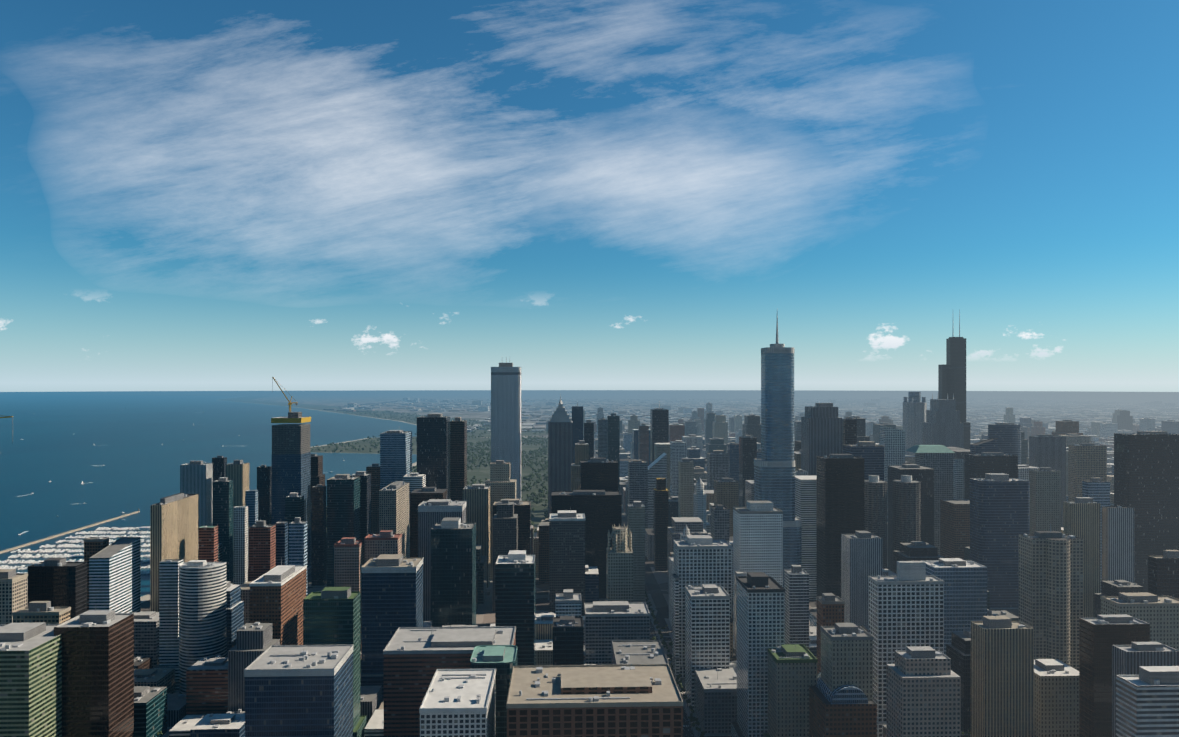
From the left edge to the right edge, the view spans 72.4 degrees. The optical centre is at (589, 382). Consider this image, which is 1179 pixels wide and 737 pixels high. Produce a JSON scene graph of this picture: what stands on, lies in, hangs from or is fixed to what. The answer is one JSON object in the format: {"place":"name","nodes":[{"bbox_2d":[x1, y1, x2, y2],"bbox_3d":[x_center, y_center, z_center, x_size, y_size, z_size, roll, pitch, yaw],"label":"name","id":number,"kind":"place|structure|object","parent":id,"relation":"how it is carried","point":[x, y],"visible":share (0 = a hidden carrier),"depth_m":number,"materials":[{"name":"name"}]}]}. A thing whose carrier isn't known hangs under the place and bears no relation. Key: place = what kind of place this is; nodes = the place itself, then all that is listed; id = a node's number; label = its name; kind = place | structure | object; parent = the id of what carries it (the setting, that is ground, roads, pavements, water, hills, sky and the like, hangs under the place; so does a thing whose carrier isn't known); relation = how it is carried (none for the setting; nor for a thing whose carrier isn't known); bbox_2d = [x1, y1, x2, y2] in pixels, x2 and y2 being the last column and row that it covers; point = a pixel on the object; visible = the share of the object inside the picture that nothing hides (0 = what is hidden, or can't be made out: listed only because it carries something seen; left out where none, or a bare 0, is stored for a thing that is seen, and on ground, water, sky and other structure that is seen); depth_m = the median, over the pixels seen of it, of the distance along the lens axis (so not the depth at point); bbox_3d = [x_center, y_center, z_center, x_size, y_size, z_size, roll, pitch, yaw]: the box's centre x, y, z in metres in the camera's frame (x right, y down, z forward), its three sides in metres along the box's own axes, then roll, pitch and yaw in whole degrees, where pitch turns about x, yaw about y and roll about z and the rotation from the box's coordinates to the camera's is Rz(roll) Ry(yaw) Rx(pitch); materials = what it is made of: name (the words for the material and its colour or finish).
{"place":"outdoors","nodes":[
{"label":"outdoors","id":0,"kind":"place"},
{"bbox_2d":[0,390,1178,736],"bbox_3d":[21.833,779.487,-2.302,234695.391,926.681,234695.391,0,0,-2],"label":"earth ground","id":1,"kind":"structure","parent":0,"point":[52,456],"depth_m":4598.98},
{"bbox_2d":[0,569,27,623],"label":"tower","id":2,"kind":"structure","parent":1,"relation":"on","point":[13,590],"depth_m":742.43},
{"bbox_2d":[0,622,61,736],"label":"tower","id":3,"kind":"structure","parent":1,"relation":"on","point":[30,679],"depth_m":594.19,"materials":[{"name":"glass"}]},
{"bbox_2d":[12,601,70,623],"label":"building","id":4,"kind":"structure","parent":1,"relation":"on","point":[39,611],"depth_m":683.58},
{"bbox_2d":[28,558,86,618],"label":"tower","id":5,"kind":"structure","parent":1,"relation":"on","point":[59,582],"depth_m":781.19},
{"bbox_2d":[0,519,149,589],"bbox_3d":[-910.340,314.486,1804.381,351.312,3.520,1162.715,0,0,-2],"label":"marina boats","id":6,"kind":"object","parent":1,"relation":"on","point":[80,555],"visible":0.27,"depth_m":1513.45,"materials":[{"name":"white"}]},
{"bbox_2d":[54,603,133,736],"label":"tower","id":7,"kind":"structure","parent":1,"relation":"on","point":[97,673],"depth_m":622.74,"materials":[{"name":"brown brick"}]},
{"bbox_2d":[89,537,139,612],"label":"high-rise building","id":8,"kind":"structure","parent":1,"relation":"on","point":[114,575],"depth_m":898.83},
{"bbox_2d":[154,559,183,690],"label":"tower","id":9,"kind":"structure","parent":1,"relation":"on","point":[168,613],"depth_m":831.00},
{"bbox_2d":[150,493,197,611],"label":"tower","id":10,"kind":"structure","parent":1,"relation":"on","point":[174,526],"depth_m":955.11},
{"bbox_2d":[180,461,212,542],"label":"tower","id":11,"kind":"structure","parent":1,"relation":"on","point":[196,477],"depth_m":1423.46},
{"bbox_2d":[179,560,225,693],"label":"high-rise building","id":12,"kind":"structure","parent":1,"relation":"on","point":[202,608],"depth_m":805.10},
{"bbox_2d":[213,477,232,583],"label":"tower","id":13,"kind":"structure","parent":1,"relation":"on","point":[223,504],"depth_m":1227.72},
{"bbox_2d":[226,460,248,550],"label":"tower","id":14,"kind":"structure","parent":1,"relation":"on","point":[237,472],"depth_m":1424.83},
{"bbox_2d":[234,506,247,584],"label":"tower","id":15,"kind":"structure","parent":1,"relation":"on","point":[240,545],"depth_m":1182.39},
{"bbox_2d":[249,520,275,581],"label":"tower","id":16,"kind":"structure","parent":1,"relation":"on","point":[262,547],"depth_m":1032.22,"materials":[{"name":"red brick"}]},
{"bbox_2d":[257,465,271,524],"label":"tower","id":17,"kind":"structure","parent":1,"relation":"on","point":[264,480],"depth_m":1381.48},
{"bbox_2d":[249,557,306,644],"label":"tower","id":18,"kind":"structure","parent":1,"relation":"on","point":[277,594],"depth_m":798.86,"materials":[{"name":"brown brick"}]},
{"bbox_2d":[271,412,310,567],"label":"vista tower under construction","id":19,"kind":"structure","parent":1,"relation":"on","point":[291,462],"depth_m":1341.12,"materials":[{"name":"blue"}]},
{"bbox_2d":[289,517,306,596],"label":"tower","id":20,"kind":"structure","parent":1,"relation":"on","point":[297,541],"depth_m":986.13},
{"bbox_2d":[244,645,352,736],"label":"tower","id":21,"kind":"structure","parent":1,"relation":"on","point":[298,690],"depth_m":551.43,"materials":[{"name":"glass"}]},
{"bbox_2d":[311,484,325,585],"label":"tower","id":22,"kind":"structure","parent":1,"relation":"on","point":[318,534],"depth_m":1254.38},
{"bbox_2d":[303,587,365,736],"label":"tower","id":23,"kind":"structure","parent":1,"relation":"on","point":[331,615],"depth_m":689.20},
{"bbox_2d":[327,474,359,586],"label":"tower","id":24,"kind":"structure","parent":1,"relation":"on","point":[343,505],"depth_m":1236.42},
{"bbox_2d":[334,537,364,641],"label":"tower","id":25,"kind":"structure","parent":1,"relation":"on","point":[348,558],"depth_m":943.17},
{"bbox_2d":[360,530,401,650],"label":"tower","id":26,"kind":"structure","parent":1,"relation":"on","point":[384,542],"depth_m":955.80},
{"bbox_2d":[360,554,422,699],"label":"tower","id":27,"kind":"structure","parent":1,"relation":"on","point":[392,593],"depth_m":811.93,"materials":[{"name":"glass"}]},
{"bbox_2d":[379,481,408,557],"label":"tower","id":28,"kind":"structure","parent":1,"relation":"on","point":[394,506],"depth_m":1204.47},
{"bbox_2d":[380,430,411,489],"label":"tower","id":29,"kind":"structure","parent":1,"relation":"on","point":[395,455],"depth_m":1407.22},
{"bbox_2d":[417,414,449,498],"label":"tower","id":30,"kind":"structure","parent":1,"relation":"on","point":[433,447],"depth_m":1370.30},
{"bbox_2d":[326,435,547,538],"bbox_3d":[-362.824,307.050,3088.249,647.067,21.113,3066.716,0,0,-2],"label":"trees","id":31,"kind":"object","parent":1,"relation":"on","point":[544,449],"visible":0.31,"depth_m":3078.00,"materials":[{"name":"green plant"}]},
{"bbox_2d":[418,499,465,621],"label":"tower","id":32,"kind":"structure","parent":1,"relation":"on","point":[432,513],"depth_m":1042.06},
{"bbox_2d":[383,623,515,736],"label":"tower","id":33,"kind":"structure","parent":1,"relation":"on","point":[415,658],"depth_m":631.61,"materials":[{"name":"grey brick"}]},
{"bbox_2d":[431,517,475,626],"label":"tower","id":34,"kind":"structure","parent":1,"relation":"on","point":[453,570],"depth_m":891.84,"materials":[{"name":"glass"}]},
{"bbox_2d":[419,668,495,736],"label":"tower","id":35,"kind":"structure","parent":1,"relation":"on","point":[458,702],"depth_m":524.55,"materials":[{"name":"concrete"}]},
{"bbox_2d":[450,417,466,500],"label":"tower","id":36,"kind":"structure","parent":1,"relation":"on","point":[458,454],"depth_m":1396.77,"materials":[{"name":"metal"}]},
{"bbox_2d":[463,484,489,587],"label":"tower","id":37,"kind":"structure","parent":1,"relation":"on","point":[476,497],"depth_m":1240.18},
{"bbox_2d":[470,645,516,736],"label":"tower","id":38,"kind":"structure","parent":1,"relation":"on","point":[502,659],"depth_m":592.96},
{"bbox_2d":[485,460,515,579],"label":"tower","id":39,"kind":"structure","parent":1,"relation":"on","point":[501,483],"depth_m":1291.96,"materials":[{"name":"stone"}]},
{"bbox_2d":[491,358,520,500],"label":"skyscraper","id":40,"kind":"structure","parent":1,"relation":"on","point":[506,412],"depth_m":1492.75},
{"bbox_2d":[493,499,530,554],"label":"tower","id":41,"kind":"structure","parent":1,"relation":"on","point":[522,509],"depth_m":1196.12,"materials":[{"name":"glass"}]},
{"bbox_2d":[495,550,534,665],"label":"tower","id":42,"kind":"structure","parent":1,"relation":"on","point":[514,587],"depth_m":796.86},
{"bbox_2d":[548,395,572,518],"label":"skyscraper","id":43,"kind":"structure","parent":1,"relation":"on","point":[560,442],"depth_m":1493.06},
{"bbox_2d":[549,510,584,615],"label":"tower","id":44,"kind":"structure","parent":1,"relation":"on","point":[566,549],"depth_m":995.62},
{"bbox_2d":[553,616,583,664],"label":"tower","id":45,"kind":"structure","parent":1,"relation":"on","point":[568,640],"depth_m":719.37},
{"bbox_2d":[551,490,621,598],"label":"tower","id":46,"kind":"structure","parent":1,"relation":"on","point":[601,510],"depth_m":1178.91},
{"bbox_2d":[506,664,683,736],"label":"office building","id":47,"kind":"structure","parent":1,"relation":"on","point":[627,700],"depth_m":519.37,"materials":[{"name":"brick"}]},
{"bbox_2d":[580,458,617,490],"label":"tower","id":48,"kind":"structure","parent":1,"relation":"on","point":[598,473],"depth_m":1246.23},
{"bbox_2d":[584,601,649,664],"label":"office building","id":49,"kind":"structure","parent":1,"relation":"on","point":[606,623],"depth_m":798.11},
{"bbox_2d":[606,524,632,601],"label":"high-rise building","id":50,"kind":"structure","parent":1,"relation":"on","point":[619,570],"depth_m":932.98,"materials":[{"name":"stone"}]},
{"bbox_2d":[627,501,644,601],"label":"tower","id":51,"kind":"structure","parent":1,"relation":"on","point":[636,518],"depth_m":1147.98,"materials":[{"name":"concrete"}]},
{"bbox_2d":[628,460,647,528],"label":"tower","id":52,"kind":"structure","parent":1,"relation":"on","point":[637,480],"depth_m":1500.11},
{"bbox_2d":[611,640,669,663],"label":"building","id":53,"kind":"structure","parent":1,"relation":"on","point":[638,651],"depth_m":680.05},
{"bbox_2d":[134,397,1164,668],"bbox_3d":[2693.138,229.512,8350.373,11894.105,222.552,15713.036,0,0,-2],"label":"buildings","id":54,"kind":"structure","parent":1,"relation":"on","point":[428,493],"depth_m":1463.78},
{"bbox_2d":[134,399,1178,736],"bbox_3d":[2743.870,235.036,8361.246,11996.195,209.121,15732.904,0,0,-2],"label":"skyscrapers","id":55,"kind":"structure","parent":1,"relation":"on","point":[150,711],"depth_m":1150.11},
{"bbox_2d":[134,399,1178,709],"bbox_3d":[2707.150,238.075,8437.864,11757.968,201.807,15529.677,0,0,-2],"label":"buildings","id":56,"kind":"structure","parent":1,"relation":"on","point":[154,677],"depth_m":2134.87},
{"bbox_2d":[134,399,1178,668],"bbox_3d":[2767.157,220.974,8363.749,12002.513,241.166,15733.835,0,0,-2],"label":"buildings","id":57,"kind":"structure","parent":1,"relation":"on","point":[146,633],"depth_m":1219.12,"materials":[{"name":"concrete"}]},
{"bbox_2d":[654,477,667,570],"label":"skyscraper","id":58,"kind":"structure","parent":1,"relation":"on","point":[660,521],"depth_m":1351.43,"materials":[{"name":"glass"}]},
{"bbox_2d":[169,398,1154,736],"bbox_3d":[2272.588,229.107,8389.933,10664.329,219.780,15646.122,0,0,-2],"label":"skyscrapers","id":59,"kind":"structure","parent":1,"relation":"on","point":[805,498],"depth_m":1175.03,"materials":[{"name":"concrete"}]},
{"bbox_2d":[157,399,1178,736],"bbox_3d":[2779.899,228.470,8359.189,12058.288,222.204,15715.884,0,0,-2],"label":"city fabric","id":60,"kind":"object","parent":1,"relation":"on","point":[1057,697],"depth_m":747.51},
{"bbox_2d":[167,399,1178,736],"bbox_3d":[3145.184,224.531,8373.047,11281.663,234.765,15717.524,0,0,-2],"label":"buildings","id":61,"kind":"structure","parent":1,"relation":"on","point":[253,643],"depth_m":744.94,"materials":[{"name":"concrete"}]},
{"bbox_2d":[190,399,1178,736],"bbox_3d":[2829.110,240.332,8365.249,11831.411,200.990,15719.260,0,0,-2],"label":"skyscrapers","id":62,"kind":"structure","parent":1,"relation":"on","point":[220,725],"depth_m":903.24,"materials":[{"name":"concrete"}]},
{"bbox_2d":[678,458,693,516],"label":"tower","id":63,"kind":"structure","parent":1,"relation":"on","point":[685,484],"depth_m":1604.14,"materials":[{"name":"stone"}]},
{"bbox_2d":[226,399,1178,713],"bbox_3d":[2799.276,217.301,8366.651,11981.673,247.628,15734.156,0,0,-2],"label":"buildings","id":64,"kind":"structure","parent":1,"relation":"on","point":[954,527],"depth_m":1293.61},
{"bbox_2d":[673,535,731,677],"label":"tower","id":65,"kind":"structure","parent":1,"relation":"on","point":[699,560],"depth_m":869.32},
{"bbox_2d":[685,584,729,708],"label":"tower","id":66,"kind":"structure","parent":1,"relation":"on","point":[707,624],"depth_m":780.26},
{"bbox_2d":[694,661,736,733],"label":"building","id":67,"kind":"structure","parent":1,"relation":"on","point":[715,699],"depth_m":726.11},
{"bbox_2d":[714,478,738,536],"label":"tower","id":68,"kind":"structure","parent":1,"relation":"on","point":[726,492],"depth_m":1405.81,"materials":[{"name":"beige stone"}]},
{"bbox_2d":[739,435,756,506],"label":"tower","id":69,"kind":"structure","parent":1,"relation":"on","point":[747,450],"depth_m":1711.13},
{"bbox_2d":[326,399,1170,732],"bbox_3d":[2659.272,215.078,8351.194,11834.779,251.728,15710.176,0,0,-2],"label":"buildings","id":70,"kind":"structure","parent":1,"relation":"on","point":[958,651],"depth_m":1319.16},
{"bbox_2d":[731,572,784,736],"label":"tower","id":71,"kind":"structure","parent":1,"relation":"on","point":[760,613],"depth_m":680.50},
{"bbox_2d":[733,501,782,648],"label":"tower","id":72,"kind":"structure","parent":1,"relation":"on","point":[757,536],"depth_m":903.23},
{"bbox_2d":[357,399,1160,664],"bbox_3d":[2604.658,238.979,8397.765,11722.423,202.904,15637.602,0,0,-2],"label":"skyscrapers","id":73,"kind":"structure","parent":1,"relation":"on","point":[543,626],"depth_m":3484.57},
{"bbox_2d":[355,400,1171,625],"bbox_3d":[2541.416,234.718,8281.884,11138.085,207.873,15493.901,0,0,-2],"label":"skyscrapers","id":74,"kind":"structure","parent":1,"relation":"on","point":[627,438],"depth_m":3686.54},
{"bbox_2d":[371,399,1178,533],"bbox_3d":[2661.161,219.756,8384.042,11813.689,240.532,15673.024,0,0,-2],"label":"skyscrapers","id":75,"kind":"structure","parent":1,"relation":"on","point":[581,449],"depth_m":3503.53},
{"bbox_2d":[372,399,1178,657],"bbox_3d":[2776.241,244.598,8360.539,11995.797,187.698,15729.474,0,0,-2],"label":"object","id":76,"kind":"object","parent":1,"relation":"on","point":[649,543],"visible":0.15,"depth_m":4581.58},
{"bbox_2d":[754,316,801,587],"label":"skyscraper","id":77,"kind":"structure","parent":1,"relation":"on","point":[774,474],"depth_m":1110.43,"materials":[{"name":"glass"}]},
{"bbox_2d":[763,644,817,736],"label":"tower","id":78,"kind":"structure","parent":1,"relation":"on","point":[792,672],"depth_m":653.12,"materials":[{"name":"concrete"}]},
{"bbox_2d":[784,565,808,648],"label":"tower","id":79,"kind":"structure","parent":1,"relation":"on","point":[796,605],"depth_m":857.60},
{"bbox_2d":[801,403,841,475],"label":"tower","id":80,"kind":"structure","parent":1,"relation":"on","point":[821,429],"depth_m":1342.19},
{"bbox_2d":[816,593,844,674],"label":"tower","id":81,"kind":"structure","parent":1,"relation":"on","point":[830,609],"depth_m":806.45,"materials":[{"name":"concrete"}]},
{"bbox_2d":[817,454,863,597],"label":"skyscraper","id":82,"kind":"structure","parent":1,"relation":"on","point":[840,494],"depth_m":1090.81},
{"bbox_2d":[809,672,876,736],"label":"building","id":83,"kind":"structure","parent":1,"relation":"on","point":[847,710],"depth_m":614.67,"materials":[{"name":"blue brick"}]},
{"bbox_2d":[820,623,873,700],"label":"tower","id":84,"kind":"structure","parent":1,"relation":"on","point":[846,653],"depth_m":622.46,"materials":[{"name":"concrete"}]},
{"bbox_2d":[841,531,881,625],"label":"tower","id":85,"kind":"structure","parent":1,"relation":"on","point":[861,556],"depth_m":910.51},
{"bbox_2d":[843,441,883,480],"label":"tower","id":86,"kind":"structure","parent":1,"relation":"on","point":[871,453],"depth_m":1263.85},
{"bbox_2d":[864,475,886,568],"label":"skyscraper","id":87,"kind":"structure","parent":1,"relation":"on","point":[875,505],"depth_m":1201.08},
{"bbox_2d":[880,425,904,515],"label":"tower","id":88,"kind":"structure","parent":1,"relation":"on","point":[892,441],"depth_m":1517.06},
{"bbox_2d":[868,561,944,736],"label":"tower","id":89,"kind":"structure","parent":1,"relation":"on","point":[906,605],"depth_m":705.90,"materials":[{"name":"concrete"}]},
{"bbox_2d":[893,475,919,550],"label":"skyscraper","id":90,"kind":"structure","parent":1,"relation":"on","point":[906,508],"depth_m":1203.69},
{"bbox_2d":[903,392,926,455],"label":"skyscraper","id":91,"kind":"structure","parent":1,"relation":"on","point":[914,412],"depth_m":2415.09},
{"bbox_2d":[886,646,960,736],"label":"tower","id":92,"kind":"structure","parent":1,"relation":"on","point":[923,691],"depth_m":564.33,"materials":[{"name":"concrete"}]},
{"bbox_2d":[915,453,954,554],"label":"skyscraper","id":93,"kind":"structure","parent":1,"relation":"on","point":[941,464],"depth_m":1419.87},
{"bbox_2d":[923,393,963,447],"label":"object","id":94,"kind":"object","parent":1,"relation":"on","point":[943,425],"visible":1,"depth_m":2041.56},
{"bbox_2d":[938,309,969,449],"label":"skyscraper","id":95,"kind":"structure","parent":1,"relation":"on","point":[951,376],"depth_m":2268.45,"materials":[{"name":"black"}]},
{"bbox_2d":[924,558,986,654],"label":"tower","id":96,"kind":"structure","parent":1,"relation":"on","point":[965,594],"depth_m":832.93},
{"bbox_2d":[964,452,1017,499],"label":"tower","id":97,"kind":"structure","parent":1,"relation":"on","point":[979,465],"depth_m":1323.40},
{"bbox_2d":[970,473,1029,607],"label":"tower","id":98,"kind":"structure","parent":1,"relation":"on","point":[999,513],"depth_m":1130.84,"materials":[{"name":"glass"}]},
{"bbox_2d":[971,615,1033,736],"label":"tower","id":99,"kind":"structure","parent":1,"relation":"on","point":[1002,676],"depth_m":648.82,"materials":[{"name":"concrete"}]},
{"bbox_2d":[988,423,1021,464],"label":"tower","id":100,"kind":"structure","parent":1,"relation":"on","point":[1007,436],"depth_m":1731.82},
{"bbox_2d":[1029,467,1060,533],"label":"tower","id":101,"kind":"structure","parent":1,"relation":"on","point":[1045,497],"depth_m":1324.14,"materials":[{"name":"stone"}]},
{"bbox_2d":[1029,434,1065,526],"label":"tower","id":102,"kind":"structure","parent":1,"relation":"on","point":[1047,450],"depth_m":1630.35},
{"bbox_2d":[1019,523,1082,670],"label":"skyscraper","id":103,"kind":"structure","parent":1,"relation":"on","point":[1050,587],"depth_m":771.17,"materials":[{"name":"concrete"}]},
{"bbox_2d":[1063,497,1099,617],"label":"tower","id":104,"kind":"structure","parent":1,"relation":"on","point":[1081,517],"depth_m":970.20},
{"bbox_2d":[1068,443,1106,501],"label":"tower","id":105,"kind":"structure","parent":1,"relation":"on","point":[1087,461],"depth_m":1532.21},
{"bbox_2d":[1082,478,1109,592],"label":"tower","id":106,"kind":"structure","parent":1,"relation":"on","point":[1097,490],"depth_m":1123.69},
{"bbox_2d":[1079,614,1149,736],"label":"tower","id":107,"kind":"structure","parent":1,"relation":"on","point":[1100,636],"depth_m":630.45,"materials":[{"name":"concrete"}]},
{"bbox_2d":[1102,506,1133,582],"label":"tower","id":108,"kind":"structure","parent":1,"relation":"on","point":[1117,542],"depth_m":967.53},
{"bbox_2d":[1100,592,1178,650],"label":"building","id":109,"kind":"structure","parent":1,"relation":"on","point":[1159,615],"depth_m":715.27,"materials":[{"name":"concrete"}]},
{"bbox_2d":[1112,642,1178,736],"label":"tower","id":110,"kind":"structure","parent":1,"relation":"on","point":[1130,659],"depth_m":550.78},
{"bbox_2d":[1114,431,1178,591],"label":"skyscraper","id":111,"kind":"structure","parent":1,"relation":"on","point":[1146,475],"depth_m":1173.14,"materials":[{"name":"glass"}]},
{"bbox_2d":[1116,666,1178,736],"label":"tower","id":112,"kind":"structure","parent":1,"relation":"on","point":[1147,701],"depth_m":487.29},
{"bbox_2d":[1148,550,1178,598],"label":"tower","id":113,"kind":"structure","parent":1,"relation":"on","point":[1163,575],"depth_m":818.98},
{"bbox_2d":[0,0,1178,391],"label":"sky","id":114,"kind":"structure","parent":0,"point":[196,195],"materials":[{"name":"blue"}]},
{"bbox_2d":[663,636,671,641],"bbox_3d":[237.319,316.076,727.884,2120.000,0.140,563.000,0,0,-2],"label":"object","id":115,"kind":"structure","parent":0,"point":[666,638],"depth_m":993.92,"materials":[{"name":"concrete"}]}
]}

